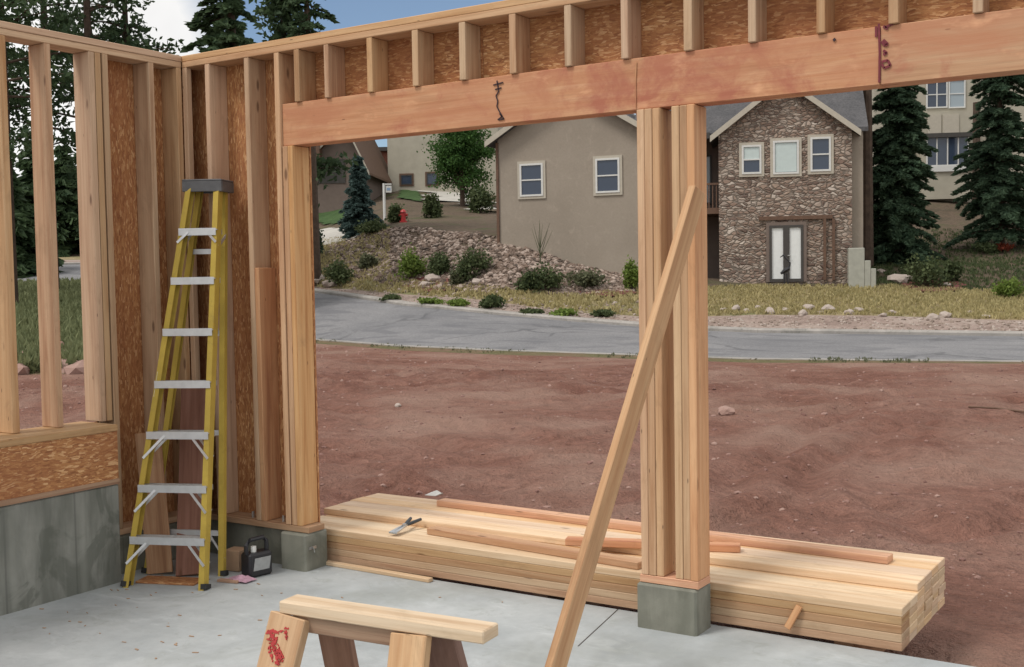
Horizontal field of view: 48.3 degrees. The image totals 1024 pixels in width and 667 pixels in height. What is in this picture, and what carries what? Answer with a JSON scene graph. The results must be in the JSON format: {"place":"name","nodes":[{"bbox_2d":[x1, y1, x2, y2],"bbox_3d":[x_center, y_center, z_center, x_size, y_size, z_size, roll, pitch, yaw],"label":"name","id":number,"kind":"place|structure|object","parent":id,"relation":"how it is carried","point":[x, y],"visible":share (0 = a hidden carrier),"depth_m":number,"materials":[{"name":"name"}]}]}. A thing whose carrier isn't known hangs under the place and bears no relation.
{"place":"outdoors","nodes":[
{"label":"outdoors","id":0,"kind":"place"},
{"bbox_2d":[12,162,64,278],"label":"spruce tree","id":1,"kind":"object","parent":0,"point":[25,239],"visible":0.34,"depth_m":65.00,"materials":[{"name":"green plant"}]},
{"bbox_2d":[281,529,326,571],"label":"concrete pier","id":2,"kind":"structure","parent":0,"point":[298,554],"depth_m":6.60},
{"bbox_2d":[4,0,635,177],"label":"sky","id":3,"kind":"structure","parent":0,"point":[168,16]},
{"bbox_2d":[0,553,973,666],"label":"concrete floor","id":4,"kind":"structure","parent":0,"point":[140,618],"depth_m":5.42,"materials":[{"name":"concrete"}]},
{"bbox_2d":[0,484,121,615],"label":"foundation wall","id":5,"kind":"structure","parent":4,"relation":"on","point":[55,548],"depth_m":6.06,"materials":[{"name":"concrete"}]},
{"bbox_2d":[120,522,176,573],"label":"foundation wall","id":6,"kind":"structure","parent":4,"relation":"on","point":[124,543],"depth_m":6.62,"materials":[{"name":"concrete"}]},
{"bbox_2d":[0,21,191,534],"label":"stud wall","id":7,"kind":"structure","parent":6,"relation":"on","point":[129,128],"depth_m":6.49,"materials":[{"name":"brown wood"}]},
{"bbox_2d":[135,433,172,573],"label":"leaning board","id":8,"kind":"object","parent":4,"relation":"on","point":[156,522],"visible":0.7,"depth_m":6.56,"materials":[{"name":"brown wood"}]},
{"bbox_2d":[136,575,198,585],"bbox_3d":[-1.913,1.383,6.392,0.356,0.012,0.130,0,3,13],"label":"board scrap","id":9,"kind":"object","parent":4,"relation":"on","point":[172,580],"visible":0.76,"depth_m":6.37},
{"bbox_2d":[120,179,233,590],"bbox_3d":[-1.893,0.247,6.539,0.526,2.283,0.776,-1,3,6],"label":"step ladder","id":10,"kind":"object","parent":4,"relation":"on","point":[217,232],"visible":0.99,"depth_m":6.54,"materials":[{"name":"yellow plastic"}]},
{"bbox_2d":[176,388,205,575],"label":"leaning board","id":11,"kind":"object","parent":4,"relation":"on","point":[192,414],"visible":0.52,"depth_m":6.71,"materials":[{"name":"red wood"}]},
{"bbox_2d":[210,520,284,563],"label":"foundation wall","id":12,"kind":"structure","parent":4,"relation":"on","point":[238,535],"depth_m":6.87,"materials":[{"name":"concrete"}]},
{"bbox_2d":[181,0,1023,589],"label":"stud wall","id":13,"kind":"structure","parent":12,"relation":"on","point":[261,118],"depth_m":5.67,"materials":[{"name":"brown wood"}]},
{"bbox_2d":[241,535,271,576],"bbox_3d":[-1.453,1.262,6.497,0.103,0.222,0.159,2,4,45],"label":"container","id":14,"kind":"object","parent":4,"relation":"on","point":[255,562],"visible":0.99,"depth_m":6.46,"materials":[{"name":"black plastic"}]},
{"bbox_2d":[257,594,497,666],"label":"sawhorse","id":15,"kind":"object","parent":4,"relation":"on","point":[409,638],"visible":1,"depth_m":3.35,"materials":[{"name":"brown wood"}]},
{"bbox_2d":[326,560,432,582],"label":"loose board","id":16,"kind":"object","parent":4,"relation":"on","point":[380,571],"visible":1,"depth_m":6.47,"materials":[{"name":"brown wood"}]},
{"bbox_2d":[545,185,704,666],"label":"brace board","id":17,"kind":"object","parent":4,"relation":"on","point":[563,640],"visible":1,"depth_m":4.74,"materials":[{"name":"brown wood"}]},
{"bbox_2d":[18,344,1023,666],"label":"dirt yard","id":18,"kind":"structure","parent":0,"point":[966,476],"depth_m":12.29,"materials":[{"name":"soil"}]},
{"bbox_2d":[19,346,1023,614],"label":"dirt clods","id":19,"kind":"object","parent":18,"relation":"on","point":[813,530],"visible":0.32,"depth_m":12.82,"materials":[{"name":"soil"}]},
{"bbox_2d":[27,340,1023,374],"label":"grass verge","id":20,"kind":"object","parent":18,"relation":"on","point":[493,352],"depth_m":27.96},
{"bbox_2d":[0,0,90,302],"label":"pine tree","id":21,"kind":"object","parent":20,"relation":"on","point":[27,16],"visible":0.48,"depth_m":43.27,"materials":[{"name":"green plant"}]},
{"bbox_2d":[15,277,83,373],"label":"field grass","id":22,"kind":"structure","parent":20,"relation":"on","point":[27,322],"depth_m":34.70,"materials":[{"name":"plant"}]},
{"bbox_2d":[7,0,129,288],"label":"pine tree","id":23,"kind":"object","parent":20,"relation":"on","point":[67,4],"visible":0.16,"depth_m":51.02,"materials":[{"name":"green plant"}]},
{"bbox_2d":[7,0,155,155],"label":"pine tree","id":24,"kind":"object","parent":20,"relation":"on","point":[63,83],"visible":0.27,"depth_m":45.12,"materials":[{"name":"green plant"}]},
{"bbox_2d":[55,0,183,184],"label":"pine tree","id":25,"kind":"object","parent":20,"relation":"on","point":[123,25],"visible":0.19,"depth_m":46.01,"materials":[{"name":"green plant"}]},
{"bbox_2d":[180,0,259,52],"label":"conifer tree","id":26,"kind":"object","parent":20,"relation":"on","point":[226,14],"visible":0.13,"depth_m":43.07,"materials":[{"name":"green plant"}]},
{"bbox_2d":[834,641,885,651],"bbox_3d":[1.708,1.483,5.482,0.090,0.240,0.780,1,3,33],"label":"dunnage block","id":27,"kind":"object","parent":18,"relation":"on","point":[859,646],"depth_m":5.20,"materials":[{"name":"brown wood"}]},
{"bbox_2d":[327,554,909,650],"bbox_3d":[0.214,1.342,6.009,3.616,0.038,0.138,1,3,33],"label":"framing board","id":28,"kind":"object","parent":27,"relation":"on","point":[852,639],"visible":0.5,"depth_m":5.74,"materials":[{"name":"brown wood"}]},
{"bbox_2d":[327,548,909,642],"bbox_3d":[0.215,1.304,6.005,3.614,0.038,0.138,1,3,33],"label":"framing board","id":29,"kind":"object","parent":28,"relation":"on","point":[853,631],"visible":0.5,"depth_m":5.75,"materials":[{"name":"brown wood"}]},
{"bbox_2d":[327,541,908,633],"bbox_3d":[0.219,1.266,6.001,3.600,0.038,0.138,1,3,33],"label":"framing board","id":30,"kind":"object","parent":29,"relation":"on","point":[843,621],"visible":0.5,"depth_m":5.75,"materials":[{"name":"brown wood"}]},
{"bbox_2d":[327,535,908,624],"bbox_3d":[0.225,1.228,5.997,3.587,0.038,0.138,1,3,33],"label":"framing board","id":31,"kind":"object","parent":30,"relation":"on","point":[854,614],"visible":0.5,"depth_m":5.74,"materials":[{"name":"brown wood"}]},
{"bbox_2d":[320,521,909,616],"bbox_3d":[0.201,1.189,6.010,3.646,0.038,0.138,1,3,33],"label":"framing board","id":32,"kind":"object","parent":31,"relation":"on","point":[860,602],"visible":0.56,"depth_m":5.71,"materials":[{"name":"brown wood"}]},
{"bbox_2d":[427,525,641,569],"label":"loose board","id":33,"kind":"object","parent":32,"relation":"on","point":[550,549],"visible":0.78,"depth_m":6.13,"materials":[{"name":"brown wood"}]},
{"bbox_2d":[18,264,1023,359],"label":"road","id":34,"kind":"structure","parent":0,"point":[347,318],"depth_m":32.23,"materials":[{"name":"asphalt"}]},
{"bbox_2d":[63,262,1023,335],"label":"kerb","id":35,"kind":"structure","parent":34,"relation":"on","point":[715,328],"depth_m":33.64,"materials":[{"name":"concrete"}]},
{"bbox_2d":[316,339,1023,361],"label":"kerb","id":36,"kind":"structure","parent":34,"relation":"on","point":[637,355],"depth_m":27.38,"materials":[{"name":"concrete"}]},
{"bbox_2d":[58,256,1023,319],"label":"lawn","id":37,"kind":"structure","parent":0,"point":[593,303],"depth_m":39.20,"materials":[{"name":"plant"}]},
{"bbox_2d":[241,0,358,207],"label":"pine tree","id":38,"kind":"object","parent":37,"relation":"on","point":[277,14],"visible":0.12,"depth_m":51.09,"materials":[{"name":"green plant"}]},
{"bbox_2d":[285,0,339,286],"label":"conifer tree","id":39,"kind":"object","parent":37,"relation":"on","point":[306,24],"visible":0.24,"depth_m":49.46,"materials":[{"name":"green plant"}]},
{"bbox_2d":[321,255,354,285],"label":"shrub","id":40,"kind":"object","parent":37,"relation":"on","point":[337,273],"visible":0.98,"depth_m":48.25,"materials":[{"name":"green plant"}]},
{"bbox_2d":[317,227,638,315],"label":"grass tufts","id":41,"kind":"object","parent":37,"relation":"on","point":[574,300],"visible":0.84,"depth_m":42.12,"materials":[{"name":"plant"}]},
{"bbox_2d":[847,248,875,287],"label":"steps","id":42,"kind":"structure","parent":37,"relation":"on","point":[861,272],"depth_m":41.51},
{"bbox_2d":[708,282,1023,319],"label":"dry grass","id":43,"kind":"structure","parent":37,"relation":"on","point":[940,298],"depth_m":37.95,"materials":[{"name":"plant"}]},
{"bbox_2d":[901,279,966,290],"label":"mulch bed","id":44,"kind":"object","parent":37,"relation":"on","point":[956,285],"visible":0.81,"depth_m":41.22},
{"bbox_2d":[898,249,948,287],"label":"shrub","id":45,"kind":"object","parent":44,"relation":"on","point":[924,271],"visible":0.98,"depth_m":41.08,"materials":[{"name":"green plant"}]},
{"bbox_2d":[985,276,1023,297],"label":"shrub","id":46,"kind":"object","parent":37,"relation":"on","point":[1010,287],"visible":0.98,"depth_m":38.18,"materials":[{"name":"green plant"}]},
{"bbox_2d":[64,260,1023,330],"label":"gravel verge","id":47,"kind":"structure","parent":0,"point":[852,324],"depth_m":34.42,"materials":[{"name":"gravel"}]},
{"bbox_2d":[70,191,1023,290],"bbox_3d":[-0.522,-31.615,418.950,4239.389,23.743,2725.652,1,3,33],"label":"hillside","id":48,"kind":"structure","parent":0,"point":[455,217],"depth_m":55.57,"materials":[{"name":"plant"}]},
{"bbox_2d":[15,140,33,203],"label":"spruce tree","id":49,"kind":"object","parent":48,"relation":"on","point":[25,165],"visible":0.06,"depth_m":82.73,"materials":[{"name":"green plant"}]},
{"bbox_2d":[32,144,79,256],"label":"spruce tree","id":50,"kind":"object","parent":48,"relation":"on","point":[67,219],"visible":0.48,"depth_m":78.47,"materials":[{"name":"green plant"}]},
{"bbox_2d":[316,140,391,212],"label":"house","id":51,"kind":"structure","parent":48,"relation":"on","point":[332,196],"depth_m":76.84,"materials":[{"name":"brown"}]},
{"bbox_2d":[337,155,388,239],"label":"spruce tree","id":52,"kind":"object","parent":48,"relation":"on","point":[355,208],"visible":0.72,"depth_m":56.39,"materials":[{"name":"green plant"}]},
{"bbox_2d":[421,193,443,217],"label":"shrub","id":53,"kind":"object","parent":48,"relation":"on","point":[432,208],"visible":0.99,"depth_m":61.44,"materials":[{"name":"green plant"}]},
{"bbox_2d":[424,251,453,275],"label":"shrub","id":54,"kind":"object","parent":48,"relation":"on","point":[438,265],"visible":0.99,"depth_m":45.29,"materials":[{"name":"green plant"}]},
{"bbox_2d":[387,127,502,194],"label":"house","id":55,"kind":"structure","parent":48,"relation":"on","point":[408,169],"depth_m":83.92,"materials":[{"name":"beige paint"}]},
{"bbox_2d":[416,128,495,206],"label":"broadleaf tree","id":56,"kind":"object","parent":48,"relation":"on","point":[459,153],"visible":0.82,"depth_m":68.80,"materials":[{"name":"green plant"}]},
{"bbox_2d":[465,181,495,212],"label":"shrub","id":57,"kind":"object","parent":48,"relation":"on","point":[481,199],"visible":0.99,"depth_m":64.74,"materials":[{"name":"green plant"}]},
{"bbox_2d":[326,226,638,295],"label":"rock bank","id":58,"kind":"object","parent":48,"relation":"on","point":[529,258],"visible":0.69,"depth_m":45.94,"materials":[{"name":"stone"}]},
{"bbox_2d":[391,242,428,280],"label":"shrub","id":59,"kind":"object","parent":58,"relation":"on","point":[412,264],"visible":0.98,"depth_m":45.89,"materials":[{"name":"green plant"}]},
{"bbox_2d":[451,244,494,280],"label":"shrub","id":60,"kind":"object","parent":58,"relation":"on","point":[467,263],"visible":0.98,"depth_m":43.29,"materials":[{"name":"green plant"}]},
{"bbox_2d":[530,261,569,292],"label":"shrub","id":61,"kind":"object","parent":58,"relation":"on","point":[552,279],"visible":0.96,"depth_m":41.31,"materials":[{"name":"green plant"}]},
{"bbox_2d":[563,267,610,288],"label":"shrub","id":62,"kind":"object","parent":58,"relation":"on","point":[582,277],"visible":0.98,"depth_m":41.57,"materials":[{"name":"green plant"}]},
{"bbox_2d":[484,90,867,285],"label":"house","id":63,"kind":"structure","parent":48,"relation":"on","point":[785,176],"depth_m":42.97,"materials":[{"name":"beige paint"}]},
{"bbox_2d":[517,160,545,198],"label":"window","id":64,"kind":"structure","parent":63,"relation":"in","point":[531,175],"depth_m":44.80,"materials":[{"name":"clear glass"}]},
{"bbox_2d":[593,155,622,195],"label":"window","id":65,"kind":"structure","parent":63,"relation":"in","point":[607,170],"depth_m":43.68,"materials":[{"name":"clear glass"}]},
{"bbox_2d":[739,142,763,176],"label":"window","id":66,"kind":"structure","parent":63,"relation":"in","point":[751,154],"depth_m":42.64,"materials":[{"name":"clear glass"}]},
{"bbox_2d":[770,137,801,176],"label":"window","id":67,"kind":"structure","parent":63,"relation":"in","point":[785,153],"depth_m":42.38,"materials":[{"name":"white glass"}]},
{"bbox_2d":[766,222,806,281],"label":"door","id":68,"kind":"structure","parent":63,"relation":"in","point":[789,239],"depth_m":42.53,"materials":[{"name":"glass"}]},
{"bbox_2d":[807,134,833,174],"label":"window","id":69,"kind":"structure","parent":63,"relation":"in","point":[820,146],"depth_m":42.13,"materials":[{"name":"clear glass"}]},
{"bbox_2d":[863,90,873,265],"bbox_3d":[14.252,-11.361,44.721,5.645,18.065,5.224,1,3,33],"label":"house wall","id":70,"kind":"structure","parent":48,"relation":"on","point":[868,242],"depth_m":45.10,"materials":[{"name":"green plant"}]},
{"bbox_2d":[872,85,947,264],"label":"spruce tree","id":71,"kind":"object","parent":48,"relation":"on","point":[901,170],"visible":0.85,"depth_m":45.99,"materials":[{"name":"green plant"}]},
{"bbox_2d":[871,227,1023,291],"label":"slope grass","id":72,"kind":"structure","parent":48,"relation":"on","point":[971,270],"depth_m":44.37,"materials":[{"name":"green plant"}]},
{"bbox_2d":[872,80,1023,202],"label":"house","id":73,"kind":"structure","parent":48,"relation":"on","point":[949,108],"depth_m":60.48,"materials":[{"name":"beige paint"}]},
{"bbox_2d":[926,82,947,108],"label":"window","id":74,"kind":"structure","parent":73,"relation":"in","point":[937,97],"depth_m":60.95,"materials":[{"name":"clear glass"}]},
{"bbox_2d":[926,137,968,165],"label":"window","id":75,"kind":"structure","parent":73,"relation":"in","point":[948,147],"depth_m":60.37,"materials":[{"name":"clear glass"}]},
{"bbox_2d":[948,80,965,108],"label":"window","id":76,"kind":"structure","parent":73,"relation":"in","point":[956,89],"depth_m":60.82,"materials":[{"name":"white glass"}]},
{"bbox_2d":[942,74,1023,249],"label":"spruce tree","id":77,"kind":"object","parent":48,"relation":"on","point":[996,180],"visible":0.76,"depth_m":47.71,"materials":[{"name":"green plant"}]},
{"bbox_2d":[637,581,710,636],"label":"concrete pier","id":78,"kind":"structure","parent":0,"point":[676,610],"depth_m":5.34,"materials":[{"name":"concrete"}]},
{"bbox_3d":[-0.859,1.441,7.129,0.090,0.234,0.780,1,3,33],"label":"dunnage block","id":79,"kind":"object","parent":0,"visible":0},
{"bbox_2d":[909,627,916,640],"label":"framing board","id":80,"kind":"object","parent":79,"relation":"on","point":[912,635],"visible":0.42,"depth_m":5.15,"materials":[{"name":"brown wood"}]},
{"bbox_2d":[909,618,916,633],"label":"framing board","id":81,"kind":"object","parent":80,"relation":"on","point":[913,626],"visible":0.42,"depth_m":5.14,"materials":[{"name":"brown wood"}]},
{"bbox_2d":[909,610,916,625],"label":"framing board","id":82,"kind":"object","parent":81,"relation":"on","point":[912,617],"visible":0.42,"depth_m":5.13,"materials":[{"name":"brown wood"}]},
{"bbox_2d":[909,602,916,616],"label":"framing board","id":83,"kind":"object","parent":82,"relation":"on","point":[912,609],"visible":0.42,"depth_m":5.14,"materials":[{"name":"brown wood"}]},
{"bbox_2d":[320,515,917,607],"bbox_3d":[0.295,1.182,6.116,3.603,0.038,0.138,1,3,33],"label":"framing board","id":84,"kind":"object","parent":83,"relation":"on","point":[912,598],"visible":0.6,"depth_m":5.49,"materials":[{"name":"brown wood"}]},
{"bbox_2d":[917,619,923,632],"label":"framing board","id":85,"kind":"object","parent":79,"relation":"on","point":[920,625],"visible":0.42,"depth_m":5.26,"materials":[{"name":"brown wood"}]},
{"bbox_2d":[917,610,923,624],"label":"framing board","id":86,"kind":"object","parent":85,"relation":"on","point":[920,617],"visible":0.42,"depth_m":5.26,"materials":[{"name":"brown wood"}]},
{"bbox_2d":[917,602,923,616],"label":"framing board","id":87,"kind":"object","parent":86,"relation":"on","point":[920,609],"visible":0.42,"depth_m":5.26,"materials":[{"name":"brown wood"}]},
{"bbox_2d":[917,595,923,608],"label":"framing board","id":88,"kind":"object","parent":87,"relation":"on","point":[920,601],"visible":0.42,"depth_m":5.26,"materials":[{"name":"brown wood"}]},
{"bbox_2d":[326,515,924,599],"bbox_3d":[0.377,1.175,6.229,3.585,0.038,0.138,1,3,33],"label":"framing board","id":89,"kind":"object","parent":88,"relation":"on","point":[920,592],"visible":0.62,"depth_m":5.60,"materials":[{"name":"brown wood"}]},
{"bbox_2d":[324,504,924,590],"bbox_3d":[0.374,1.136,6.257,3.614,0.038,0.138,1,3,33],"label":"framing board","id":90,"kind":"object","parent":89,"relation":"on","point":[849,574],"visible":0.86,"depth_m":5.79,"materials":[{"name":"brown wood"}]},
{"bbox_2d":[565,536,740,552],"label":"loose board","id":91,"kind":"object","parent":90,"relation":"on","point":[732,547],"visible":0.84,"depth_m":5.98,"materials":[{"name":"brown wood"}]},
{"bbox_2d":[924,611,931,625],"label":"framing board","id":92,"kind":"object","parent":79,"relation":"on","point":[928,617],"visible":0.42,"depth_m":5.37,"materials":[{"name":"brown wood"}]},
{"bbox_2d":[924,605,930,617],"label":"framing board","id":93,"kind":"object","parent":92,"relation":"on","point":[927,611],"visible":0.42,"depth_m":5.37,"materials":[{"name":"brown wood"}]},
{"bbox_2d":[924,595,932,609],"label":"framing board","id":94,"kind":"object","parent":93,"relation":"on","point":[928,602],"visible":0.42,"depth_m":5.36,"materials":[{"name":"brown wood"}]},
{"bbox_2d":[924,587,931,601],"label":"framing board","id":95,"kind":"object","parent":94,"relation":"on","point":[928,593],"visible":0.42,"depth_m":5.37,"materials":[{"name":"brown wood"}]},
{"bbox_2d":[923,579,930,591],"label":"framing board","id":96,"kind":"object","parent":95,"relation":"on","point":[927,585],"visible":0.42,"depth_m":5.38,"materials":[{"name":"brown wood"}]},
{"bbox_2d":[339,501,931,582],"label":"framing board","id":97,"kind":"object","parent":96,"relation":"on","point":[926,574],"visible":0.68,"depth_m":6.29,"materials":[{"name":"brown wood"}]},
{"bbox_2d":[931,604,937,616],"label":"framing board","id":98,"kind":"object","parent":79,"relation":"on","point":[934,610],"visible":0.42,"depth_m":5.50,"materials":[{"name":"brown wood"}]},
{"bbox_2d":[931,596,937,609],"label":"framing board","id":99,"kind":"object","parent":98,"relation":"on","point":[934,603],"visible":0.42,"depth_m":5.49,"materials":[{"name":"brown wood"}]},
{"bbox_2d":[931,590,937,599],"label":"framing board","id":100,"kind":"object","parent":99,"relation":"on","point":[935,595],"visible":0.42,"depth_m":5.50,"materials":[{"name":"brown wood"}]},
{"bbox_2d":[931,580,938,594],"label":"framing board","id":101,"kind":"object","parent":100,"relation":"on","point":[935,586],"visible":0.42,"depth_m":5.48,"materials":[{"name":"brown wood"}]},
{"bbox_2d":[930,572,937,585],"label":"framing board","id":102,"kind":"object","parent":101,"relation":"on","point":[934,578],"visible":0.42,"depth_m":5.49,"materials":[{"name":"brown wood"}]},
{"bbox_2d":[350,497,937,575],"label":"framing board","id":103,"kind":"object","parent":102,"relation":"on","point":[933,567],"visible":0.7,"depth_m":6.74,"materials":[{"name":"brown wood"}]},
{"bbox_2d":[437,498,892,563],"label":"loose board","id":104,"kind":"object","parent":103,"relation":"on","point":[819,549],"visible":0.94,"depth_m":6.08,"materials":[{"name":"brown wood"}]},
{"bbox_2d":[938,597,944,609],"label":"framing board","id":105,"kind":"object","parent":79,"relation":"on","point":[941,602],"visible":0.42,"depth_m":5.62,"materials":[{"name":"brown wood"}]},
{"bbox_2d":[938,591,943,601],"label":"framing board","id":106,"kind":"object","parent":105,"relation":"on","point":[940,596],"visible":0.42,"depth_m":5.61,"materials":[{"name":"brown wood"}]},
{"bbox_2d":[938,581,945,594],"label":"framing board","id":107,"kind":"object","parent":106,"relation":"on","point":[942,588],"visible":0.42,"depth_m":5.61,"materials":[{"name":"brown wood"}]},
{"bbox_2d":[938,574,943,585],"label":"framing board","id":108,"kind":"object","parent":107,"relation":"on","point":[941,579],"visible":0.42,"depth_m":5.62,"materials":[{"name":"brown wood"}]},
{"bbox_2d":[937,566,944,578],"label":"framing board","id":109,"kind":"object","parent":108,"relation":"on","point":[941,571],"visible":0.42,"depth_m":5.61,"materials":[{"name":"brown wood"}]},
{"bbox_2d":[365,493,944,569],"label":"framing board","id":110,"kind":"object","parent":109,"relation":"on","point":[940,561],"visible":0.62,"depth_m":5.92,"materials":[{"name":"brown wood"}]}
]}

